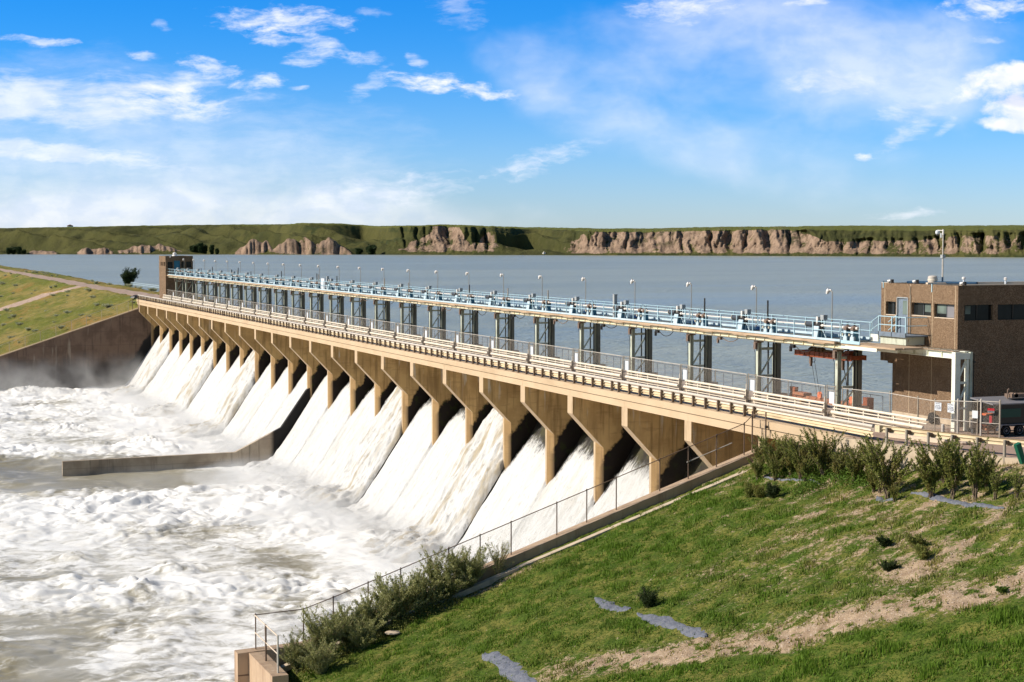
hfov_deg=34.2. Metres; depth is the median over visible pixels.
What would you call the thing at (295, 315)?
chain link fence
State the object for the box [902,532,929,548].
bush
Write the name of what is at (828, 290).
walkway lamp
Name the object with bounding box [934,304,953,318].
window
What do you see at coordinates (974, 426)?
electrical cabinet
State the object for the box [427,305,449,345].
gate tower
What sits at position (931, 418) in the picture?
old tyre
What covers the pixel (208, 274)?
gate hoist
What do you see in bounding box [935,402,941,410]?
notice sign
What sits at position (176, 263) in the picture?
door
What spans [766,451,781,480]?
shrub
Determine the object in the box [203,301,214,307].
pipe barrier
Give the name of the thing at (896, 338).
landing platform
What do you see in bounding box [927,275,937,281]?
vent cowl
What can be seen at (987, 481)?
shrub
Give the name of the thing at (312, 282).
gate hoist
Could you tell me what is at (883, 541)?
bush
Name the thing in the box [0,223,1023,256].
hills
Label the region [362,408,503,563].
water
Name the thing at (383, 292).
gate hoist
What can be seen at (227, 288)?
gate tower
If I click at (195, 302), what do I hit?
pipe barrier
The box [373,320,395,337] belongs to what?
chain link fence
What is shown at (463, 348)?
pipe barrier
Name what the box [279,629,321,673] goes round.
willow bush
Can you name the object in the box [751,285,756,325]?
walkway lamp
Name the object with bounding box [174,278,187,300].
gate tower
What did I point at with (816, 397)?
lifting beam
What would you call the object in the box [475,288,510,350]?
gate hoist
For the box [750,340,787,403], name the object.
gate tower
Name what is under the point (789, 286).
lake
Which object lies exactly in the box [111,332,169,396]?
water
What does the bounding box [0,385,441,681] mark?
river
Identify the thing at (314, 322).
pipe barrier
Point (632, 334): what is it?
gate tower
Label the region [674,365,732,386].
handrail
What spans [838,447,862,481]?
shrub
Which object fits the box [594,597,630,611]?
landscape fabric
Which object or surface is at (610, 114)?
sky
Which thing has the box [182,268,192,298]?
gate hoist
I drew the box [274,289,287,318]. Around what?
gate tower
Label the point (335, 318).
chain link fence
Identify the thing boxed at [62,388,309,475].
retaining wall
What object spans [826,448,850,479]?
shrub
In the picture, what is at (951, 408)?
notice sign
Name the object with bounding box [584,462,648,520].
water
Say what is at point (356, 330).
pipe barrier
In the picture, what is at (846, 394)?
handrail
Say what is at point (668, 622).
landscape fabric
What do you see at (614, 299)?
control cabinet
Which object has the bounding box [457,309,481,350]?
gate tower
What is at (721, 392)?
pipe barrier
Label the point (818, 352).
gantry crane
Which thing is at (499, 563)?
willow bush
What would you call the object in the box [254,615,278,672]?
chain link fence
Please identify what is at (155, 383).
water
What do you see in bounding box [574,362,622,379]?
pipe barrier
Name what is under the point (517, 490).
water
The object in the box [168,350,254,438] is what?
water
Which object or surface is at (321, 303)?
gate tower
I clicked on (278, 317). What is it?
pipe barrier
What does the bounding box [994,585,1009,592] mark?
bush
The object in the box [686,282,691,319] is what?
walkway lamp
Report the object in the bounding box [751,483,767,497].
bush
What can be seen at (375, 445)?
water
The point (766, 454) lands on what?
shrub
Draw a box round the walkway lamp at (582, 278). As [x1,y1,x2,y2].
[581,277,585,309]
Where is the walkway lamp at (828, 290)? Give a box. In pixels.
[826,288,833,336]
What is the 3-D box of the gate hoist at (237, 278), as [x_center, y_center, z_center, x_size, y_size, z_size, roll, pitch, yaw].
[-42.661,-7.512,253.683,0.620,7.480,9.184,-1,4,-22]
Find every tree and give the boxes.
[10,246,15,253]
[15,246,21,253]
[120,267,140,286]
[189,245,195,251]
[197,242,203,252]
[202,244,207,253]
[209,244,214,253]
[355,248,363,254]
[365,244,376,254]
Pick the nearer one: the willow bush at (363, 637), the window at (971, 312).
the willow bush at (363, 637)
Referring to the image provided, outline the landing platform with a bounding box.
[870,315,927,344]
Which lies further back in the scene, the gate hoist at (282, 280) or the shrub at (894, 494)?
the gate hoist at (282, 280)
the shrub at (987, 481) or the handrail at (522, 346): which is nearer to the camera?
the shrub at (987, 481)
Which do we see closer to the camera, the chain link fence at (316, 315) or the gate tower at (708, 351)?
the gate tower at (708, 351)
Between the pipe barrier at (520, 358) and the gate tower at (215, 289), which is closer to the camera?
the pipe barrier at (520, 358)
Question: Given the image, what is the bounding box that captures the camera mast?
[935,229,945,276]
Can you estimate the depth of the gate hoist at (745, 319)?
106.44 m
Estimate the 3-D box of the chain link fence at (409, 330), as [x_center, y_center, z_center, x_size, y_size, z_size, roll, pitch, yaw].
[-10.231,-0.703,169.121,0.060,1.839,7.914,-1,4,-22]
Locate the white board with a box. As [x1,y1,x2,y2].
[321,278,325,288]
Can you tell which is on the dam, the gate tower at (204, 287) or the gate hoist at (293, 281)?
the gate tower at (204, 287)
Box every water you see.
[108,335,159,390]
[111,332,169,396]
[126,341,178,402]
[132,343,189,403]
[138,341,212,417]
[149,346,200,406]
[167,352,225,422]
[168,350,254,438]
[177,354,239,425]
[200,362,270,444]
[209,367,287,452]
[242,376,327,474]
[261,371,306,436]
[261,383,349,483]
[281,388,374,490]
[296,386,401,510]
[329,402,431,523]
[357,412,464,535]
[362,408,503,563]
[409,437,545,572]
[504,446,594,554]
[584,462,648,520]
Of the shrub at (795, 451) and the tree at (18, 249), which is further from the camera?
the tree at (18, 249)
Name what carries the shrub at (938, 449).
on the ground at (989, 545)
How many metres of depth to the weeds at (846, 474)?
86.05 m
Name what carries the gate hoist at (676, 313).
on the hoist walkway
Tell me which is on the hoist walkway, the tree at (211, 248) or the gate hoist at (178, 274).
the gate hoist at (178, 274)
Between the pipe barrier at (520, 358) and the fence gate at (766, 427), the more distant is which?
the pipe barrier at (520, 358)
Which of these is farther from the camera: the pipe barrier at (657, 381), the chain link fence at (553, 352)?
the chain link fence at (553, 352)
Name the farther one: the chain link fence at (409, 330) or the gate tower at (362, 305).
the gate tower at (362, 305)
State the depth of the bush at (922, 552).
70.19 m
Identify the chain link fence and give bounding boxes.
[1,301,128,351]
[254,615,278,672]
[255,422,744,648]
[273,305,286,319]
[290,307,305,323]
[308,310,325,326]
[328,313,346,329]
[350,316,369,333]
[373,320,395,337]
[399,323,423,340]
[428,328,454,348]
[459,332,489,353]
[495,337,528,362]
[534,343,572,369]
[579,350,622,379]
[630,357,680,383]
[688,366,746,401]
[756,375,825,414]
[842,386,1000,437]
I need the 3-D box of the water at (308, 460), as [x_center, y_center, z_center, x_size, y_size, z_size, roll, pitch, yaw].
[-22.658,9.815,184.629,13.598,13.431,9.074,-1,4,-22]
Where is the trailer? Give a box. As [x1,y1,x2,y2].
[970,396,1023,435]
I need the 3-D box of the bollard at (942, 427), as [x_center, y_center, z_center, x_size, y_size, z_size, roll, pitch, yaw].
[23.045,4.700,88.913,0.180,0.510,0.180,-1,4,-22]
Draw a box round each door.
[174,261,179,274]
[898,298,906,332]
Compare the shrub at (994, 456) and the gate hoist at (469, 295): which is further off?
the gate hoist at (469, 295)
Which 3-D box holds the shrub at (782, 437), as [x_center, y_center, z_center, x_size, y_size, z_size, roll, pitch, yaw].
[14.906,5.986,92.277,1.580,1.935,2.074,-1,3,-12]
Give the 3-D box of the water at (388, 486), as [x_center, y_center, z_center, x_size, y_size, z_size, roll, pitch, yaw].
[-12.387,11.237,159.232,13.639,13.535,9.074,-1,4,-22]
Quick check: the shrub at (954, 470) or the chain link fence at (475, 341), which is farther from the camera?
the chain link fence at (475, 341)
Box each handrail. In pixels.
[132,282,158,290]
[464,334,495,345]
[500,339,533,354]
[539,345,574,361]
[574,350,620,368]
[621,357,672,376]
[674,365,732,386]
[734,374,801,390]
[802,384,882,410]
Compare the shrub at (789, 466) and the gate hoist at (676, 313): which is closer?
the shrub at (789, 466)
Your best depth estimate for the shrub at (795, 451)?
88.38 m
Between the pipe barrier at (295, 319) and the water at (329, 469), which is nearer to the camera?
the water at (329, 469)
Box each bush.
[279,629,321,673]
[291,603,355,650]
[297,636,341,674]
[324,600,374,647]
[344,614,385,650]
[347,587,405,635]
[364,572,429,623]
[406,565,448,614]
[415,544,477,600]
[442,544,492,589]
[485,537,512,574]
[635,586,663,607]
[743,480,754,496]
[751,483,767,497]
[764,481,781,497]
[875,534,893,546]
[878,559,900,570]
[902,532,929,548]
[912,543,932,559]
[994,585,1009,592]
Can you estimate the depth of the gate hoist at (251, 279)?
241.94 m
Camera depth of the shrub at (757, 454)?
92.81 m
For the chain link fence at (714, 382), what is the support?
on the dam
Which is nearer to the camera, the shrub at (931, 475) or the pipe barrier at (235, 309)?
the shrub at (931, 475)
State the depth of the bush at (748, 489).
87.98 m
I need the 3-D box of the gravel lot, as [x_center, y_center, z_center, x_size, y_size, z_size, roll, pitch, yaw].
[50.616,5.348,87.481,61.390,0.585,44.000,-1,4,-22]
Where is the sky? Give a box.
[0,0,1023,228]
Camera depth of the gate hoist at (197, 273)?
275.85 m
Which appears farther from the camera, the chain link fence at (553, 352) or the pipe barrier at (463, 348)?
the pipe barrier at (463, 348)
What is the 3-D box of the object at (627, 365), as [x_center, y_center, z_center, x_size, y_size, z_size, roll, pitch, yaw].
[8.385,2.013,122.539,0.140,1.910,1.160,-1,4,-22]
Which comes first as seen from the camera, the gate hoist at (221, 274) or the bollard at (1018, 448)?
the bollard at (1018, 448)
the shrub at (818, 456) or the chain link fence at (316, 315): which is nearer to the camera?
the shrub at (818, 456)
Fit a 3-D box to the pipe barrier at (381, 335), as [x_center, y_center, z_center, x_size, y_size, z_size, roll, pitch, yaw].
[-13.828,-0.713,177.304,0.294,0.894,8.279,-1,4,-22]
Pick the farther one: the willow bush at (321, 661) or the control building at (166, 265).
the control building at (166, 265)
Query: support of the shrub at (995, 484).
on the ground at (989, 545)
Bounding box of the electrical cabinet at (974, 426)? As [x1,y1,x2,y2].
[969,411,976,432]
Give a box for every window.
[167,262,172,267]
[886,301,895,314]
[912,302,930,316]
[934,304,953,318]
[964,305,990,319]
[998,304,1023,319]
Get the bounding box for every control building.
[159,256,192,299]
[880,281,1023,426]
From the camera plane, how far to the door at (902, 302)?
96.71 m
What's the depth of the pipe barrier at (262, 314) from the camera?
227.88 m
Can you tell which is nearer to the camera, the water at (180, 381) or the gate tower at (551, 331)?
the gate tower at (551, 331)
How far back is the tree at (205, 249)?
1642.17 m
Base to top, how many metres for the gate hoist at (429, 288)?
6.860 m
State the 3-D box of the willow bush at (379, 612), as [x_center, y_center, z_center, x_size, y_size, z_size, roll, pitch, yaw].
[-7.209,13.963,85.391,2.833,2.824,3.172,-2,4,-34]
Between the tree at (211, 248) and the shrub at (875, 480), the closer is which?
the shrub at (875, 480)
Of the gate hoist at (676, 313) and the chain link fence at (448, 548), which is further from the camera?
the gate hoist at (676, 313)
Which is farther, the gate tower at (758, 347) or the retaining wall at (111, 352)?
the retaining wall at (111, 352)
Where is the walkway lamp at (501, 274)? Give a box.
[500,273,503,296]
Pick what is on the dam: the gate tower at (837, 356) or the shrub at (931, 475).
the gate tower at (837, 356)
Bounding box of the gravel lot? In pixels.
[846,413,1023,457]
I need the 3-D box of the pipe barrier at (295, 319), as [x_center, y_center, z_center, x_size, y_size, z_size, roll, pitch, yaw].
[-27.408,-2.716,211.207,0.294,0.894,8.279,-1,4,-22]
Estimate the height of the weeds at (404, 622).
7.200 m
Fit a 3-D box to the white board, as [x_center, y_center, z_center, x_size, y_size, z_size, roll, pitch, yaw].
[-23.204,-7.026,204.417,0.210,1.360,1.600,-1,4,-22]
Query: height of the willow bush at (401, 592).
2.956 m
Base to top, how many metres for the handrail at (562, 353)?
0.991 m
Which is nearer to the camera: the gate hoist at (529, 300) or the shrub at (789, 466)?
the shrub at (789, 466)
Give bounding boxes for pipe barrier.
[172,296,181,301]
[181,298,191,303]
[192,299,202,304]
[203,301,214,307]
[215,303,227,309]
[227,305,240,312]
[241,307,254,314]
[255,310,270,317]
[270,312,287,320]
[287,315,305,323]
[305,318,324,327]
[325,321,346,330]
[346,325,369,335]
[370,328,394,339]
[395,332,423,344]
[424,337,454,350]
[455,342,489,356]
[490,348,528,363]
[530,354,572,370]
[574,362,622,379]
[625,370,680,390]
[683,379,747,401]
[751,391,826,415]
[830,403,927,428]
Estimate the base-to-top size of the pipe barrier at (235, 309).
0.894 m
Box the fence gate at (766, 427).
[745,411,767,451]
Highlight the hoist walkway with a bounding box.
[167,269,922,352]
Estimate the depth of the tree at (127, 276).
410.93 m
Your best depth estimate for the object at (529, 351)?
139.79 m
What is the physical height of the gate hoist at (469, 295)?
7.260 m
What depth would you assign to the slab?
84.16 m
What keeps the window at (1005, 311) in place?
in the control building at (983, 322)
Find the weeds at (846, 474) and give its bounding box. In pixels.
[760,459,886,499]
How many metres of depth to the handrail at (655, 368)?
127.94 m
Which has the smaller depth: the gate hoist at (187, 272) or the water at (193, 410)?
the water at (193, 410)
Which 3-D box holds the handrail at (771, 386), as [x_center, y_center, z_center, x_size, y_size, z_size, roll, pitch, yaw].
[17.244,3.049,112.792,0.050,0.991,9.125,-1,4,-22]
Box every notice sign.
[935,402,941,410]
[947,403,953,412]
[972,410,977,417]
[988,408,993,412]
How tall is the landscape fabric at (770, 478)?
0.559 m
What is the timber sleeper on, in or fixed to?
on the gravel lot
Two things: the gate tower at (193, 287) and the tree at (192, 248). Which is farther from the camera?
the tree at (192, 248)
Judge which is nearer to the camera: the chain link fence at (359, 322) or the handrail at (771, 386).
the handrail at (771, 386)
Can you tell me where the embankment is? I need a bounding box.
[0,265,223,354]
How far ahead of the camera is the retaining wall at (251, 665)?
90.61 m
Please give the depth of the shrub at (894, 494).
79.32 m
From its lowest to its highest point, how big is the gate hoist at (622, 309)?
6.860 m
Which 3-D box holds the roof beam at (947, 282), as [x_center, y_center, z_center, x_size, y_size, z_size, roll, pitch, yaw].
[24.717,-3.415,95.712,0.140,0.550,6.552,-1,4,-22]
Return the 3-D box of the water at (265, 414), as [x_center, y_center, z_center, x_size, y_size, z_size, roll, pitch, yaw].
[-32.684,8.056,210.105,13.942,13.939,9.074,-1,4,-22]
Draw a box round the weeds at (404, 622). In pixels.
[294,591,471,681]
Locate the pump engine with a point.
(1013, 395)
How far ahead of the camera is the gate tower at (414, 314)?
173.85 m
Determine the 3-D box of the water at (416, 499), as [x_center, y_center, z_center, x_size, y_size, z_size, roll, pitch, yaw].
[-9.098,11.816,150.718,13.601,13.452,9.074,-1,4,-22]
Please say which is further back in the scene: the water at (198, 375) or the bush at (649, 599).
the water at (198, 375)
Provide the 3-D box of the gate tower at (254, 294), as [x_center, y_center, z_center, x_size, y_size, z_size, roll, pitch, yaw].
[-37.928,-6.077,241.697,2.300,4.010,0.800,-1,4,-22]
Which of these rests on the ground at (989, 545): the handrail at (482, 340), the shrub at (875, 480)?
the shrub at (875, 480)
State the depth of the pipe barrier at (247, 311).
236.26 m
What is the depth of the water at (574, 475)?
126.93 m
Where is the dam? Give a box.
[137,299,950,555]
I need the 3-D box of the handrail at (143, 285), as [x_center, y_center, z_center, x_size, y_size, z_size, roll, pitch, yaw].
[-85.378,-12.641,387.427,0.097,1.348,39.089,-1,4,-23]
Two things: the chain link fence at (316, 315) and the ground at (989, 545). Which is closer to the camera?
the ground at (989, 545)
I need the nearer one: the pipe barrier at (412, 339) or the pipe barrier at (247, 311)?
the pipe barrier at (412, 339)
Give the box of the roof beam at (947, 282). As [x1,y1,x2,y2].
[907,277,977,283]
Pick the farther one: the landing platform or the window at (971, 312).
the landing platform
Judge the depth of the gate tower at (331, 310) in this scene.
199.22 m
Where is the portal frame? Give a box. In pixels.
[891,344,975,431]
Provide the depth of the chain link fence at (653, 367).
118.41 m
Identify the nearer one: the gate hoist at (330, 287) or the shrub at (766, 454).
the shrub at (766, 454)
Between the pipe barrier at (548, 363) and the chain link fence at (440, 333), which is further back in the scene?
the chain link fence at (440, 333)
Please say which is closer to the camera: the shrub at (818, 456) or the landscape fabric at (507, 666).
the landscape fabric at (507, 666)
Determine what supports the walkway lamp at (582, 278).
attached to the hoist walkway
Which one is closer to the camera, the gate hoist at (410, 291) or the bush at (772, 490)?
the bush at (772, 490)
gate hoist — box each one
[175,267,182,296]
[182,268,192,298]
[194,269,203,300]
[207,267,213,289]
[217,270,226,286]
[231,268,239,300]
[241,272,253,308]
[252,273,268,310]
[267,271,284,313]
[287,276,301,316]
[300,273,320,319]
[325,276,340,322]
[340,280,362,326]
[362,278,385,330]
[385,283,412,334]
[412,286,441,338]
[441,285,474,344]
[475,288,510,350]
[510,290,550,356]
[549,297,596,363]
[595,300,648,372]
[647,298,707,381]
[707,300,777,393]
[777,315,858,406]
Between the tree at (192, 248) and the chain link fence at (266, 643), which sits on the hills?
the tree at (192, 248)
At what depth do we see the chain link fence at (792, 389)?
101.22 m
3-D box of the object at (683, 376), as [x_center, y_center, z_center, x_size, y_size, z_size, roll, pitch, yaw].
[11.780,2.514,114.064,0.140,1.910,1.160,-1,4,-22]
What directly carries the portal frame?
on the gravel lot
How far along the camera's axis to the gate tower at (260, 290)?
233.14 m
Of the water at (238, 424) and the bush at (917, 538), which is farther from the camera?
the water at (238, 424)
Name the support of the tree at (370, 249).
on the hills
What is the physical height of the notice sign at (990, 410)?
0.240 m
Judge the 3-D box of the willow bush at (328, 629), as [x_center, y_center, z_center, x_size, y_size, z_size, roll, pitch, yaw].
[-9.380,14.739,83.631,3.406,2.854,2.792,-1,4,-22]
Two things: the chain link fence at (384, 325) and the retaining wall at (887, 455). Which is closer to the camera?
the retaining wall at (887, 455)
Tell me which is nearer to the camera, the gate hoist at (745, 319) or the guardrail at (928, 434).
the guardrail at (928, 434)
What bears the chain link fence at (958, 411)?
on the gravel lot
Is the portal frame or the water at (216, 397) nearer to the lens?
the portal frame
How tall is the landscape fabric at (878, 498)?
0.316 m
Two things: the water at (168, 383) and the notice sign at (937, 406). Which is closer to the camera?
the notice sign at (937, 406)
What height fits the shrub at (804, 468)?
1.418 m
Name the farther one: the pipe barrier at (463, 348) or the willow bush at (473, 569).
the pipe barrier at (463, 348)
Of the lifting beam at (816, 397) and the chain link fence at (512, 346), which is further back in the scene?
the chain link fence at (512, 346)
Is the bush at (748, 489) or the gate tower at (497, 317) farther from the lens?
the gate tower at (497, 317)
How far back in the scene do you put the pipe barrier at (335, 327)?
193.67 m
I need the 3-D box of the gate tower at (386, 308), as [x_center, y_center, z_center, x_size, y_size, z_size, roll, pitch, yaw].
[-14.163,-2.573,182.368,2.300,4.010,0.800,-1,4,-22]
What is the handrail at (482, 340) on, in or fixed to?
on the dam
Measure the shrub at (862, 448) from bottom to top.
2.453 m
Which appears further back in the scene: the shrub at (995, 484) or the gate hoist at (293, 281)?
the gate hoist at (293, 281)
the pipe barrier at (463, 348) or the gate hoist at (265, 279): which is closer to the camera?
the pipe barrier at (463, 348)
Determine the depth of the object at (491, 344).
148.00 m
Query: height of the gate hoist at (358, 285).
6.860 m
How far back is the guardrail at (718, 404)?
120.04 m
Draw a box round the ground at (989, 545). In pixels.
[286,460,1023,681]
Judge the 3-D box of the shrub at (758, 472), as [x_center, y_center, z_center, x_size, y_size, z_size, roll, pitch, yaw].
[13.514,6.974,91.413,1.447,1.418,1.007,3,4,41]
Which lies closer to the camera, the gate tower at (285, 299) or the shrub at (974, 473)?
the shrub at (974, 473)
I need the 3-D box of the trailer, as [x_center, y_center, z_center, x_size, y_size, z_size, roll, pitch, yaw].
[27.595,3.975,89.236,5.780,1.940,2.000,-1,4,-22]
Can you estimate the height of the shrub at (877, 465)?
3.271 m
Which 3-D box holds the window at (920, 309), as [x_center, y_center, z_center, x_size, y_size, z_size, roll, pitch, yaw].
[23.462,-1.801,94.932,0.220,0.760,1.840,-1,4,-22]
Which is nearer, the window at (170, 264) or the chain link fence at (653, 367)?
the chain link fence at (653, 367)
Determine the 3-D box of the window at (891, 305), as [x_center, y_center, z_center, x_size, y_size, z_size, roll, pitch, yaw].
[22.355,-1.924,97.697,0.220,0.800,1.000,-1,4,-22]
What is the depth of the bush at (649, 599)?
75.65 m
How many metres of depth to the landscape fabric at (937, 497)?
76.35 m
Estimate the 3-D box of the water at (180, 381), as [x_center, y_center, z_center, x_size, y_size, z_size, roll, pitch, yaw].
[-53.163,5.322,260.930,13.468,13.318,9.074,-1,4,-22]
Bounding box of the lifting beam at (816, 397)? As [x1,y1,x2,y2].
[789,386,873,413]
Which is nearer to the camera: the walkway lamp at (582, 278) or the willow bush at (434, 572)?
the willow bush at (434, 572)
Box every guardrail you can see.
[138,295,873,436]
[875,425,1023,463]
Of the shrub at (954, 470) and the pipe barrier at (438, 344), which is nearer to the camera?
the shrub at (954, 470)
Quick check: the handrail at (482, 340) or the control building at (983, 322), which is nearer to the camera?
the control building at (983, 322)
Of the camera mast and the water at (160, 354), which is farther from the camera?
the water at (160, 354)
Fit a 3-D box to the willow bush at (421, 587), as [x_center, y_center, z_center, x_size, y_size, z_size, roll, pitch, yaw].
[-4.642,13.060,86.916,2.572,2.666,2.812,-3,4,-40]
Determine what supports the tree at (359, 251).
on the hills
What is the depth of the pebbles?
67.99 m
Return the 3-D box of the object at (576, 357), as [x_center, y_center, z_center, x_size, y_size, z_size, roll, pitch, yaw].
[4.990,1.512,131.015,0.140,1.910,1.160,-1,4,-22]
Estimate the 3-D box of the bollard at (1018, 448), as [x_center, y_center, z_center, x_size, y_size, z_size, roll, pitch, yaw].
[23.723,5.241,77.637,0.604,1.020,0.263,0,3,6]
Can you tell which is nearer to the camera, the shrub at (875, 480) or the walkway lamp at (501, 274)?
the shrub at (875, 480)
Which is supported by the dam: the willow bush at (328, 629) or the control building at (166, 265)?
the control building at (166, 265)
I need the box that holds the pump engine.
[1004,388,1023,398]
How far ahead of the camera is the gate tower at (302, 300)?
216.25 m
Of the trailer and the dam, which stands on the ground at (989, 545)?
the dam
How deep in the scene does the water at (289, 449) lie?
192.97 m
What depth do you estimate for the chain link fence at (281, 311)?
220.19 m
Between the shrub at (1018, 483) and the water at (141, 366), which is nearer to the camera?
the shrub at (1018, 483)
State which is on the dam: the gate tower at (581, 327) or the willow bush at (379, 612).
the gate tower at (581, 327)
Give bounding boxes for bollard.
[941,424,944,431]
[1013,442,1023,463]
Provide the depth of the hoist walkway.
126.44 m
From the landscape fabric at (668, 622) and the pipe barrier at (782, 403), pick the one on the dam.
the pipe barrier at (782, 403)
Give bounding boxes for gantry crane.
[794,346,866,399]
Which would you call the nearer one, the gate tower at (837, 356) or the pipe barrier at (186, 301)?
the gate tower at (837, 356)
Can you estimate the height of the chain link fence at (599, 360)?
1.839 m
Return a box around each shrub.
[746,454,769,478]
[747,433,776,467]
[754,435,791,476]
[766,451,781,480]
[770,431,795,450]
[773,438,806,475]
[783,434,814,478]
[789,426,854,474]
[795,454,813,480]
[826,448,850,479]
[837,439,867,475]
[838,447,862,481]
[847,432,918,497]
[853,436,890,475]
[865,461,893,492]
[865,468,875,491]
[885,484,899,501]
[904,438,951,496]
[925,438,965,482]
[931,437,959,463]
[937,432,973,498]
[956,437,989,499]
[975,456,1001,488]
[984,446,997,468]
[986,463,1004,499]
[1011,463,1023,498]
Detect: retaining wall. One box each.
[0,305,150,389]
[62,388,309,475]
[234,447,759,681]
[833,436,1018,470]
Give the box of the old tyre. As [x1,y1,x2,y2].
[928,412,936,423]
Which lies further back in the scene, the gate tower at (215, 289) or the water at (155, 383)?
the water at (155, 383)
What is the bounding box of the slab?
[385,630,399,634]
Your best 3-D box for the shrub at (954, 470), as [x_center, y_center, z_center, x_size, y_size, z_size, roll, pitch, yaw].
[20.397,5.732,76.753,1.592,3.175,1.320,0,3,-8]
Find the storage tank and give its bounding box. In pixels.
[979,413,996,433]
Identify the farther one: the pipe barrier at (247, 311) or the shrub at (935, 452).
the pipe barrier at (247, 311)
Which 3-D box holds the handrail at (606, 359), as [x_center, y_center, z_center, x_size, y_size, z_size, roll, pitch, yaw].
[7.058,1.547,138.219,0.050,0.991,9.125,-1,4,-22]
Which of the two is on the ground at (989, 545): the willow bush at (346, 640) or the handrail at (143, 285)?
the willow bush at (346, 640)
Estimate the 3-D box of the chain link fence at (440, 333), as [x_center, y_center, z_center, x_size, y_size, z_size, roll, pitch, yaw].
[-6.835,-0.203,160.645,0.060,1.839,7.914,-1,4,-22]
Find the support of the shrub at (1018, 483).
on the ground at (989, 545)
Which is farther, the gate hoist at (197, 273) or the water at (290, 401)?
the gate hoist at (197, 273)
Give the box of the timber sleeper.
[888,433,947,443]
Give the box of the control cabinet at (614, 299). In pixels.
[612,294,617,317]
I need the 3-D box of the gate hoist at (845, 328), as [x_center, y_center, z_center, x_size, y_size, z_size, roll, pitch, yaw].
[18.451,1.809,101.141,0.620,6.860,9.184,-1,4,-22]
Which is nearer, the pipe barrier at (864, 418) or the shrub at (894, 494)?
the shrub at (894, 494)
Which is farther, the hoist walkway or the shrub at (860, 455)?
the hoist walkway
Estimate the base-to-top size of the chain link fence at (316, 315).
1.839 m
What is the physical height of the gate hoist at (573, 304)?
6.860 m
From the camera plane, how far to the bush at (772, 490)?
86.56 m
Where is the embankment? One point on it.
(25, 304)
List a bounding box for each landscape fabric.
[482,651,536,681]
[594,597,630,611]
[637,612,707,637]
[762,476,819,483]
[876,496,892,501]
[910,491,1003,508]
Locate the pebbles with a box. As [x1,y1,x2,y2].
[471,466,1023,671]
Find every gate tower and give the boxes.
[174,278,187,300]
[184,279,195,302]
[195,280,205,299]
[206,282,218,305]
[218,283,230,308]
[229,284,244,310]
[244,286,259,312]
[257,287,274,315]
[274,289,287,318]
[290,291,304,321]
[309,293,326,324]
[328,295,345,327]
[350,297,368,331]
[373,300,393,335]
[397,302,420,340]
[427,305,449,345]
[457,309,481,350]
[492,312,518,357]
[531,317,559,364]
[575,321,605,371]
[625,327,656,380]
[683,333,717,391]
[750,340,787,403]
[828,349,868,417]
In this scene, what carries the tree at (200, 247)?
on the hills
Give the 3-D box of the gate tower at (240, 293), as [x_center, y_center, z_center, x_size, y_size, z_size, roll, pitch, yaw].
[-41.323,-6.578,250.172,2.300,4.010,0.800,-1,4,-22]
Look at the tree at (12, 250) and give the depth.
1650.87 m
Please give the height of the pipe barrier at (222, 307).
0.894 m
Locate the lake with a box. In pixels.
[0,254,1023,412]
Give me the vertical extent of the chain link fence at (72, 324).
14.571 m
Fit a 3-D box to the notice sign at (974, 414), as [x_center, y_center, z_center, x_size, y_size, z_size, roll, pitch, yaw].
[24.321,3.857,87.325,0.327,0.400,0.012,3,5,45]

